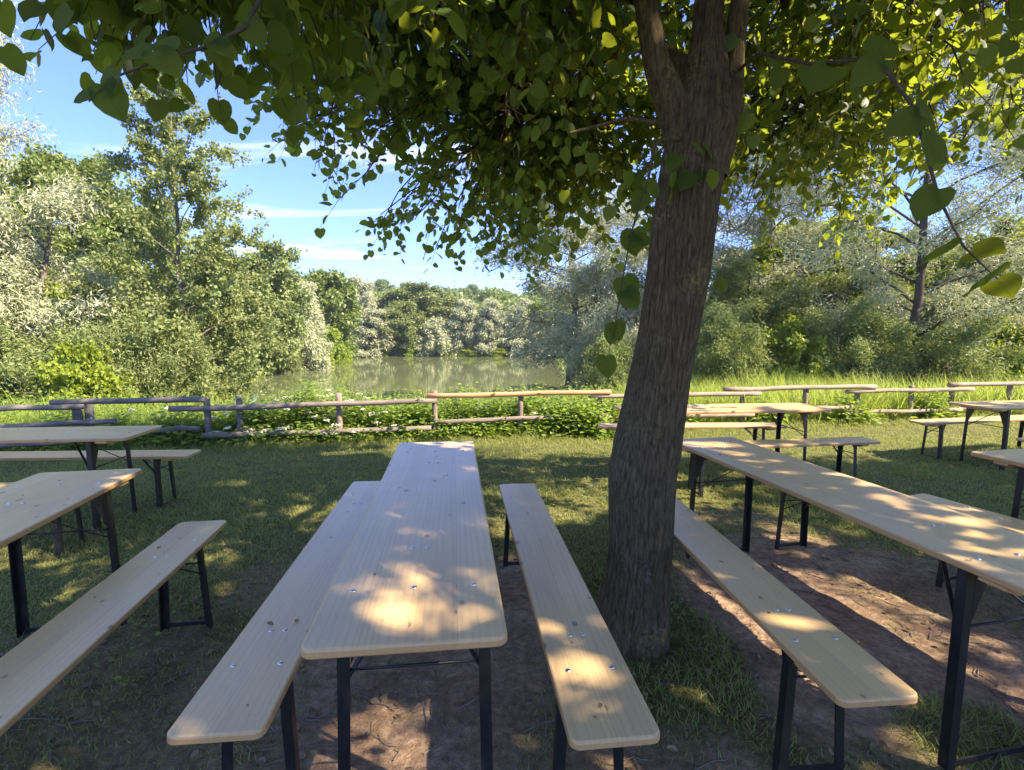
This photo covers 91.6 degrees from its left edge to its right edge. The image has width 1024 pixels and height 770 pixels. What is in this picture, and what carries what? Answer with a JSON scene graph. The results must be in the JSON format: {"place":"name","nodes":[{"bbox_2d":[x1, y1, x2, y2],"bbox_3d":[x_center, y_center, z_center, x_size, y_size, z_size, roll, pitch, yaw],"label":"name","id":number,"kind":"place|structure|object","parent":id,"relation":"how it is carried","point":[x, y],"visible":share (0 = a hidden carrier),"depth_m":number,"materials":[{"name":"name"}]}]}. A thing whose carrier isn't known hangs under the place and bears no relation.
{"place":"outdoors","nodes":[
{"label":"outdoors","id":0,"kind":"place"},
{"bbox_2d":[215,356,565,412],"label":"water","id":1,"kind":"structure","parent":0,"point":[427,373],"depth_m":31.89,"materials":[{"name":"green liquid"}]},
{"bbox_2d":[0,329,1023,769],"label":"ground","id":2,"kind":"structure","parent":0,"point":[918,671],"depth_m":2.38,"materials":[{"name":"soil"}]},
{"bbox_2d":[0,316,47,411],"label":"willow shrub","id":3,"kind":"object","parent":2,"relation":"on","point":[2,332],"visible":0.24,"depth_m":11.06,"materials":[{"name":"green plant"}]},
{"bbox_2d":[0,0,60,212],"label":"silver willow","id":4,"kind":"object","parent":2,"relation":"on","point":[5,138],"visible":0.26,"depth_m":19.78,"materials":[{"name":"grey plant"}]},
{"bbox_2d":[0,482,84,556],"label":"bench","id":5,"kind":"object","parent":2,"relation":"on","point":[58,543],"visible":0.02,"depth_m":3.45,"materials":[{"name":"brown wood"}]},
{"bbox_2d":[1,205,87,338],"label":"broadleaf tree","id":6,"kind":"object","parent":2,"relation":"on","point":[60,226],"visible":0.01,"depth_m":26.37,"materials":[{"name":"green plant"}]},
{"bbox_2d":[0,218,91,403],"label":"silver willow","id":7,"kind":"object","parent":2,"relation":"on","point":[23,327],"visible":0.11,"depth_m":12.70,"materials":[{"name":"grey plant"}]},
{"bbox_2d":[14,266,95,403],"bbox_3d":[-12.440,-0.527,14.005,2.288,5.409,2.267,2,6,12],"label":"leafy shrub","id":8,"kind":"object","parent":2,"relation":"on","point":[51,292],"visible":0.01,"depth_m":13.33,"materials":[{"name":"green plant"}]},
{"bbox_2d":[0,320,115,416],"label":"willow shrub","id":9,"kind":"object","parent":2,"relation":"on","point":[25,351],"visible":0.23,"depth_m":11.13,"materials":[{"name":"green plant"}]},
{"bbox_2d":[0,468,141,637],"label":"beer table","id":10,"kind":"object","parent":2,"relation":"on","point":[28,505],"visible":0.99,"depth_m":2.45,"materials":[{"name":"brown wood"}]},
{"bbox_2d":[0,170,159,398],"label":"silver willow","id":11,"kind":"object","parent":2,"relation":"on","point":[23,267],"visible":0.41,"depth_m":12.87,"materials":[{"name":"grey plant"}]},
{"bbox_2d":[0,425,161,532],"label":"beer table","id":12,"kind":"object","parent":2,"relation":"on","point":[93,438],"visible":0.94,"depth_m":3.82,"materials":[{"name":"brown wood"}]},
{"bbox_2d":[27,331,145,414],"bbox_3d":[-9.075,0.083,10.779,1.908,2.489,1.925,-1,6,-14],"label":"leafy shrub","id":13,"kind":"object","parent":2,"relation":"on","point":[68,373],"visible":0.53,"depth_m":10.46,"materials":[{"name":"green plant"}]},
{"bbox_2d":[0,137,186,345],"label":"broadleaf tree","id":14,"kind":"object","parent":2,"relation":"on","point":[47,164],"visible":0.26,"depth_m":18.51,"materials":[{"name":"green plant"}]},
{"bbox_2d":[0,449,200,506],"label":"bench","id":15,"kind":"object","parent":2,"relation":"on","point":[159,456],"visible":0.98,"depth_m":4.38,"materials":[{"name":"brown wood"}]},
{"bbox_2d":[0,520,226,736],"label":"bench","id":16,"kind":"object","parent":2,"relation":"on","point":[39,664],"visible":0.99,"depth_m":1.88,"materials":[{"name":"brown wood"}]},
{"bbox_2d":[47,307,216,407],"bbox_3d":[-9.083,-0.059,12.264,2.964,3.730,3.454,3,7,27],"label":"willow shrub","id":17,"kind":"object","parent":2,"relation":"on","point":[170,362],"visible":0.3,"depth_m":11.90,"materials":[{"name":"green plant"}]},
{"bbox_2d":[59,206,209,329],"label":"broadleaf tree","id":18,"kind":"object","parent":2,"relation":"on","point":[102,230],"visible":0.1,"depth_m":19.42,"materials":[{"name":"green plant"}]},
{"bbox_2d":[95,314,220,411],"bbox_3d":[-8.912,0.103,12.521,2.420,3.762,2.821,2,7,18],"label":"willow shrub","id":19,"kind":"object","parent":2,"relation":"on","point":[153,382],"visible":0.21,"depth_m":12.34,"materials":[{"name":"green plant"}]},
{"bbox_2d":[110,278,209,384],"bbox_3d":[-11.541,-0.566,16.788,3.170,6.029,3.694,-1,6,-9],"label":"willow shrub","id":20,"kind":"object","parent":2,"relation":"on","point":[149,288],"depth_m":16.35,"materials":[{"name":"green plant"}]},
{"bbox_2d":[35,72,304,411],"bbox_3d":[-9.530,-3.376,14.392,5.979,10.621,6.344,1,6,4],"label":"alder tree","id":21,"kind":"object","parent":2,"relation":"on","point":[197,184],"visible":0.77,"depth_m":13.58,"materials":[{"name":"green plant"}]},
{"bbox_2d":[168,227,260,403],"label":"alder tree","id":22,"kind":"object","parent":2,"relation":"on","point":[236,334],"visible":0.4,"depth_m":15.17,"materials":[{"name":"green plant"}]},
{"bbox_2d":[181,257,294,380],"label":"broadleaf tree","id":23,"kind":"object","parent":2,"relation":"on","point":[262,282],"visible":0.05,"depth_m":27.67,"materials":[{"name":"green plant"}]},
{"bbox_2d":[166,481,379,769],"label":"bench","id":24,"kind":"object","parent":2,"relation":"on","point":[257,667],"visible":0.85,"depth_m":1.60,"materials":[{"name":"brown wood"}]},
{"bbox_2d":[238,235,316,375],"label":"broadleaf tree","id":25,"kind":"object","parent":2,"relation":"on","point":[278,261],"visible":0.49,"depth_m":32.09,"materials":[{"name":"green plant"}]},
{"bbox_2d":[273,337,308,373],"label":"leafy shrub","id":26,"kind":"object","parent":2,"relation":"on","point":[297,366],"visible":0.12,"depth_m":35.00,"materials":[{"name":"green plant"}]},
{"bbox_2d":[283,274,333,370],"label":"silver willow","id":27,"kind":"object","parent":2,"relation":"on","point":[316,353],"visible":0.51,"depth_m":36.59,"materials":[{"name":"grey plant"}]},
{"bbox_2d":[300,267,365,359],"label":"broadleaf tree","id":28,"kind":"object","parent":2,"relation":"on","point":[335,292],"visible":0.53,"depth_m":45.69,"materials":[{"name":"green plant"}]},
{"bbox_2d":[321,322,354,364],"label":"leafy shrub","id":29,"kind":"object","parent":2,"relation":"on","point":[340,355],"visible":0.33,"depth_m":44.04,"materials":[{"name":"green plant"}]},
{"bbox_2d":[349,274,381,342],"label":"silver willow","id":30,"kind":"object","parent":2,"relation":"on","point":[367,299],"visible":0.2,"depth_m":57.55,"materials":[{"name":"grey plant"}]},
{"bbox_2d":[351,307,398,357],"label":"silver willow","id":31,"kind":"object","parent":2,"relation":"on","point":[367,347],"visible":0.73,"depth_m":55.50,"materials":[{"name":"grey plant"}]},
{"bbox_2d":[372,278,394,292],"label":"broadleaf tree","id":32,"kind":"object","parent":2,"relation":"on","point":[380,284],"visible":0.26,"depth_m":131.36,"materials":[{"name":"green plant"}]},
{"bbox_2d":[379,348,388,355],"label":"leafy shrub","id":33,"kind":"object","parent":2,"relation":"on","point":[384,353],"visible":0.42,"depth_m":56.92,"materials":[{"name":"green plant"}]},
{"bbox_2d":[363,303,421,355],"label":"broadleaf tree","id":34,"kind":"object","parent":2,"relation":"on","point":[404,334],"visible":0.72,"depth_m":56.66,"materials":[{"name":"green plant"}]},
{"bbox_2d":[301,441,506,769],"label":"beer table","id":35,"kind":"object","parent":2,"relation":"on","point":[420,545],"visible":1,"depth_m":1.52,"materials":[{"name":"brown wood"}]},
{"bbox_2d":[404,340,422,356],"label":"leafy shrub","id":36,"kind":"object","parent":2,"relation":"on","point":[411,352],"visible":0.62,"depth_m":56.55,"materials":[{"name":"green plant"}]},
{"bbox_2d":[376,279,453,348],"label":"broadleaf tree","id":37,"kind":"object","parent":2,"relation":"on","point":[423,300],"visible":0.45,"depth_m":59.71,"materials":[{"name":"green plant"}]},
{"bbox_2d":[412,317,431,344],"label":"broadleaf tree","id":38,"kind":"object","parent":2,"relation":"on","point":[420,325],"visible":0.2,"depth_m":58.41,"materials":[{"name":"green plant"}]},
{"bbox_2d":[414,315,461,356],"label":"willow","id":39,"kind":"object","parent":2,"relation":"on","point":[436,333],"visible":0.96,"depth_m":56.66,"materials":[{"name":"grey plant"}]},
{"bbox_2d":[420,289,470,328],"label":"broadleaf tree","id":40,"kind":"object","parent":2,"relation":"on","point":[451,299],"visible":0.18,"depth_m":65.41,"materials":[{"name":"green plant"}]},
{"bbox_2d":[445,298,485,353],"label":"silver willow","id":41,"kind":"object","parent":2,"relation":"on","point":[463,321],"visible":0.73,"depth_m":58.07,"materials":[{"name":"grey plant"}]},
{"bbox_2d":[459,346,482,356],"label":"leafy shrub","id":42,"kind":"object","parent":2,"relation":"on","point":[471,351],"visible":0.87,"depth_m":57.59,"materials":[{"name":"green plant"}]},
{"bbox_2d":[463,283,482,294],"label":"broadleaf tree","id":43,"kind":"object","parent":2,"relation":"on","point":[474,288],"visible":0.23,"depth_m":146.53,"materials":[{"name":"green plant"}]},
{"bbox_2d":[465,298,505,355],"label":"silver willow","id":44,"kind":"object","parent":2,"relation":"on","point":[486,328],"visible":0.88,"depth_m":57.78,"materials":[{"name":"grey plant"}]},
{"bbox_2d":[488,348,511,356],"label":"leafy shrub","id":45,"kind":"object","parent":2,"relation":"on","point":[502,351],"visible":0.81,"depth_m":57.20,"materials":[{"name":"green plant"}]},
{"bbox_2d":[495,304,515,326],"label":"broadleaf tree","id":46,"kind":"object","parent":2,"relation":"on","point":[504,307],"visible":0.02,"depth_m":60.39,"materials":[{"name":"green plant"}]},
{"bbox_2d":[0,374,1022,450],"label":"undergrowth","id":47,"kind":"object","parent":2,"relation":"on","point":[582,423],"visible":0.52,"depth_m":7.30,"materials":[{"name":"green plant"}]},
{"bbox_2d":[87,389,570,434],"bbox_3d":[-2.401,0.368,7.246,7.040,0.552,0.959,-1,6,-9],"label":"elder blossom","id":48,"kind":"object","parent":47,"relation":"on","point":[280,428],"visible":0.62,"depth_m":6.99,"materials":[{"name":"white plant"}]},
{"bbox_2d":[0,0,1023,658],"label":"lime tree","id":49,"kind":"object","parent":2,"relation":"on","point":[506,84],"visible":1,"depth_m":2.41,"materials":[{"name":"green plant"}]},
{"bbox_2d":[0,381,1023,447],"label":"rail fence","id":50,"kind":"object","parent":2,"relation":"on","point":[75,406],"visible":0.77,"depth_m":7.03,"materials":[{"name":"brown wood"}]},
{"bbox_2d":[0,351,1023,429],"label":"tall grass","id":51,"kind":"structure","parent":2,"relation":"on","point":[985,393],"depth_m":9.09,"materials":[{"name":"green plant"}]},
{"bbox_2d":[0,508,1023,769],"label":"fallen twig litter","id":52,"kind":"object","parent":2,"relation":"on","point":[546,722],"visible":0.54,"depth_m":2.14,"materials":[{"name":"brown wood"}]},
{"bbox_2d":[0,405,1023,769],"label":"dry leaf litter","id":53,"kind":"object","parent":2,"relation":"on","point":[436,689],"visible":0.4,"depth_m":2.33,"materials":[{"name":"brown plant"}]},
{"bbox_2d":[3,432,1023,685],"bbox_3d":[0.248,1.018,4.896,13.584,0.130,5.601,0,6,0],"label":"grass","id":54,"kind":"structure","parent":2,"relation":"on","point":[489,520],"depth_m":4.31,"materials":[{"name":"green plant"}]},
{"bbox_2d":[493,297,544,356],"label":"silver willow","id":55,"kind":"object","parent":2,"relation":"on","point":[512,341],"visible":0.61,"depth_m":57.79,"materials":[{"name":"grey plant"}]},
{"bbox_2d":[517,337,550,356],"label":"round bush","id":56,"kind":"object","parent":2,"relation":"on","point":[530,345],"visible":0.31,"depth_m":56.58,"materials":[{"name":"green plant"}]},
{"bbox_2d":[524,300,563,353],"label":"broadleaf tree","id":57,"kind":"object","parent":2,"relation":"on","point":[535,305],"visible":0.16,"depth_m":58.43,"materials":[{"name":"green plant"}]},
{"bbox_2d":[470,138,654,389],"bbox_3d":[2.144,-3.792,18.860,8.421,10.673,7.650,2,7,15],"label":"silver willow","id":58,"kind":"object","parent":2,"relation":"on","point":[556,291],"visible":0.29,"depth_m":18.50,"materials":[{"name":"grey plant"}]},
{"bbox_2d":[551,303,592,353],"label":"broadleaf tree","id":59,"kind":"object","parent":2,"relation":"on","point":[569,315],"visible":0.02,"depth_m":55.64,"materials":[{"name":"green plant"}]},
{"bbox_2d":[499,483,659,769],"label":"bench","id":60,"kind":"object","parent":2,"relation":"on","point":[575,636],"visible":1,"depth_m":1.68,"materials":[{"name":"brown wood"}]},
{"bbox_2d":[534,228,648,403],"bbox_3d":[3.061,-1.547,15.596,4.502,6.889,4.641,4,7,28],"label":"silver willow","id":61,"kind":"object","parent":2,"relation":"on","point":[590,280],"visible":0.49,"depth_m":15.18,"materials":[{"name":"grey plant"}]},
{"bbox_2d":[580,320,636,393],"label":"willow shrub","id":62,"kind":"object","parent":2,"relation":"on","point":[619,374],"visible":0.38,"depth_m":13.00,"materials":[{"name":"green plant"}]},
{"bbox_2d":[373,286,845,323],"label":"hill forest","id":63,"kind":"object","parent":2,"relation":"on","point":[494,293],"visible":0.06,"depth_m":103.59,"materials":[{"name":"green plant"}]},
{"bbox_2d":[275,534,1014,768],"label":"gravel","id":64,"kind":"structure","parent":2,"relation":"on","point":[376,713],"depth_m":2.31,"materials":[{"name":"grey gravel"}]},
{"bbox_2d":[589,240,751,360],"bbox_3d":[7.250,-3.155,21.715,10.129,6.504,8.207,4,7,31],"label":"osier willow","id":65,"kind":"object","parent":2,"relation":"on","point":[640,277],"visible":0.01,"depth_m":20.33,"materials":[{"name":"green plant"}]},
{"bbox_2d":[597,422,786,439],"bbox_3d":[2.117,0.704,5.920,2.200,0.485,0.250,0,6,-2],"label":"bench","id":66,"kind":"object","parent":2,"relation":"on","point":[756,426],"visible":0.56,"depth_m":5.84,"materials":[{"name":"brown wood"}]},
{"bbox_2d":[614,403,831,460],"bbox_3d":[2.218,0.618,5.344,2.200,0.774,0.500,0,6,-7],"label":"beer table","id":67,"kind":"object","parent":2,"relation":"on","point":[803,410],"visible":0.48,"depth_m":5.24,"materials":[{"name":"brown wood"}]},
{"bbox_2d":[690,300,782,390],"bbox_3d":[5.391,-0.615,12.685,2.401,3.102,2.799,1,6,9],"label":"willow shrub","id":68,"kind":"object","parent":2,"relation":"on","point":[728,329],"visible":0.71,"depth_m":11.95,"materials":[{"name":"green plant"}]},
{"bbox_2d":[692,252,829,388],"bbox_3d":[7.269,-1.744,15.770,5.050,4.442,6.234,0,6,-3],"label":"osier willow","id":69,"kind":"object","parent":2,"relation":"on","point":[765,302],"visible":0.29,"depth_m":14.60,"materials":[{"name":"green plant"}]},
{"bbox_2d":[682,437,880,496],"bbox_3d":[2.614,0.806,4.980,2.200,0.485,0.250,-1,6,-9],"label":"bench","id":70,"kind":"object","parent":2,"relation":"on","point":[841,442],"visible":0.54,"depth_m":4.98,"materials":[{"name":"brown wood"}]},
{"bbox_2d":[707,238,860,326],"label":"maple tree","id":71,"kind":"object","parent":2,"relation":"on","point":[765,254],"visible":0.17,"depth_m":18.43,"materials":[{"name":"green plant"}]},
{"bbox_2d":[706,95,864,331],"bbox_3d":[9.543,-5.550,18.333,6.630,11.502,7.298,1,6,6],"label":"silver willow","id":72,"kind":"object","parent":2,"relation":"on","point":[789,270],"visible":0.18,"depth_m":18.14,"materials":[{"name":"grey plant"}]},
{"bbox_2d":[736,307,834,392],"bbox_3d":[7.468,-0.668,13.393,2.385,2.807,2.407,-4,7,-32],"label":"leafy shrub","id":73,"kind":"object","parent":2,"relation":"on","point":[786,339],"visible":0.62,"depth_m":12.79,"materials":[{"name":"green plant"}]},
{"bbox_2d":[775,491,809,549],"bbox_3d":[2.166,1.018,2.730,0.250,0.485,2.200,-1,6,-12],"label":"bench","id":74,"kind":"object","parent":2,"relation":"on","point":[804,522],"visible":0.11,"depth_m":3.55,"materials":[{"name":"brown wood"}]},
{"bbox_2d":[674,498,917,769],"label":"bench","id":75,"kind":"object","parent":2,"relation":"on","point":[840,669],"visible":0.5,"depth_m":1.71,"materials":[{"name":"brown wood"}]},
{"bbox_2d":[708,203,958,350],"bbox_3d":[15.087,-4.321,24.613,10.826,7.966,9.001,-1,6,-10],"label":"maple tree","id":76,"kind":"object","parent":2,"relation":"on","point":[909,273],"visible":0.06,"depth_m":21.38,"materials":[{"name":"green plant"}]},
{"bbox_2d":[760,268,936,383],"bbox_3d":[10.463,-1.809,16.601,5.682,4.345,7.013,4,7,28],"label":"osier willow","id":77,"kind":"object","parent":2,"relation":"on","point":[836,284],"visible":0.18,"depth_m":15.65,"materials":[{"name":"green plant"}]},
{"bbox_2d":[682,437,1023,769],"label":"beer table","id":78,"kind":"object","parent":2,"relation":"on","point":[994,552],"visible":0.91,"depth_m":1.99,"materials":[{"name":"brown wood"}]},
{"bbox_2d":[795,295,925,390],"bbox_3d":[8.615,-0.725,12.912,3.326,3.152,2.854,-3,7,-27],"label":"willow shrub","id":79,"kind":"object","parent":2,"relation":"on","point":[860,353],"visible":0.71,"depth_m":12.57,"materials":[{"name":"green plant"}]},
{"bbox_2d":[726,1,1023,383],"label":"silver willow","id":80,"kind":"object","parent":2,"relation":"on","point":[920,243],"visible":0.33,"depth_m":12.52,"materials":[{"name":"green plant"}]},
{"bbox_2d":[875,241,1000,331],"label":"broadleaf tree","id":81,"kind":"object","parent":2,"relation":"on","point":[942,265],"visible":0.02,"depth_m":24.19,"materials":[{"name":"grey plant"}]},
{"bbox_2d":[883,267,1023,380],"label":"silver willow","id":82,"kind":"object","parent":2,"relation":"on","point":[930,312],"visible":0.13,"depth_m":15.63,"materials":[{"name":"grey plant"}]},
{"bbox_2d":[887,305,1023,390],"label":"willow shrub","id":83,"kind":"object","parent":2,"relation":"on","point":[941,343],"visible":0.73,"depth_m":11.94,"materials":[{"name":"green plant"}]},
{"bbox_2d":[888,23,1023,309],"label":"silver willow","id":84,"kind":"object","parent":2,"relation":"on","point":[956,165],"visible":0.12,"depth_m":17.78,"materials":[{"name":"green plant"}]},
{"bbox_2d":[909,493,1023,587],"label":"bench","id":85,"kind":"object","parent":2,"relation":"on","point":[1012,523],"visible":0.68,"depth_m":2.99,"materials":[{"name":"brown wood"}]},
{"bbox_2d":[909,415,1023,458],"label":"bench","id":86,"kind":"object","parent":2,"relation":"on","point":[941,423],"visible":0.97,"depth_m":6.36,"materials":[{"name":"brown wood"}]},
{"bbox_2d":[934,211,1023,337],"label":"maple tree","id":87,"kind":"object","parent":2,"relation":"on","point":[966,265],"visible":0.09,"depth_m":20.65,"materials":[{"name":"green plant"}]},
{"bbox_2d":[943,320,1023,381],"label":"leafy shrub","id":88,"kind":"object","parent":2,"relation":"on","point":[1014,335],"visible":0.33,"depth_m":13.39,"materials":[{"name":"green plant"}]},
{"bbox_2d":[948,400,1023,470],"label":"beer table","id":89,"kind":"object","parent":2,"relation":"on","point":[1002,409],"visible":0.94,"depth_m":5.81,"materials":[{"name":"brown wood"}]},
{"bbox_2d":[971,449,1023,518],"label":"beer table","id":90,"kind":"object","parent":2,"relation":"on","point":[1012,458],"visible":0.81,"depth_m":3.06,"materials":[{"name":"brown wood"}]},
{"bbox_2d":[1003,272,1023,328],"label":"silver willow","id":91,"kind":"object","parent":2,"relation":"on","point":[1019,304],"visible":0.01,"depth_m":15.04,"materials":[{"name":"grey plant"}]},
{"bbox_2d":[0,410,1023,769],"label":"lawn grass","id":92,"kind":"structure","parent":0,"point":[588,452],"depth_m":4.41,"materials":[{"name":"green plant"}]},
{"bbox_2d":[0,0,1023,296],"label":"sky","id":93,"kind":"structure","parent":0,"point":[289,197],"materials":[{"name":"blue"}]}
]}

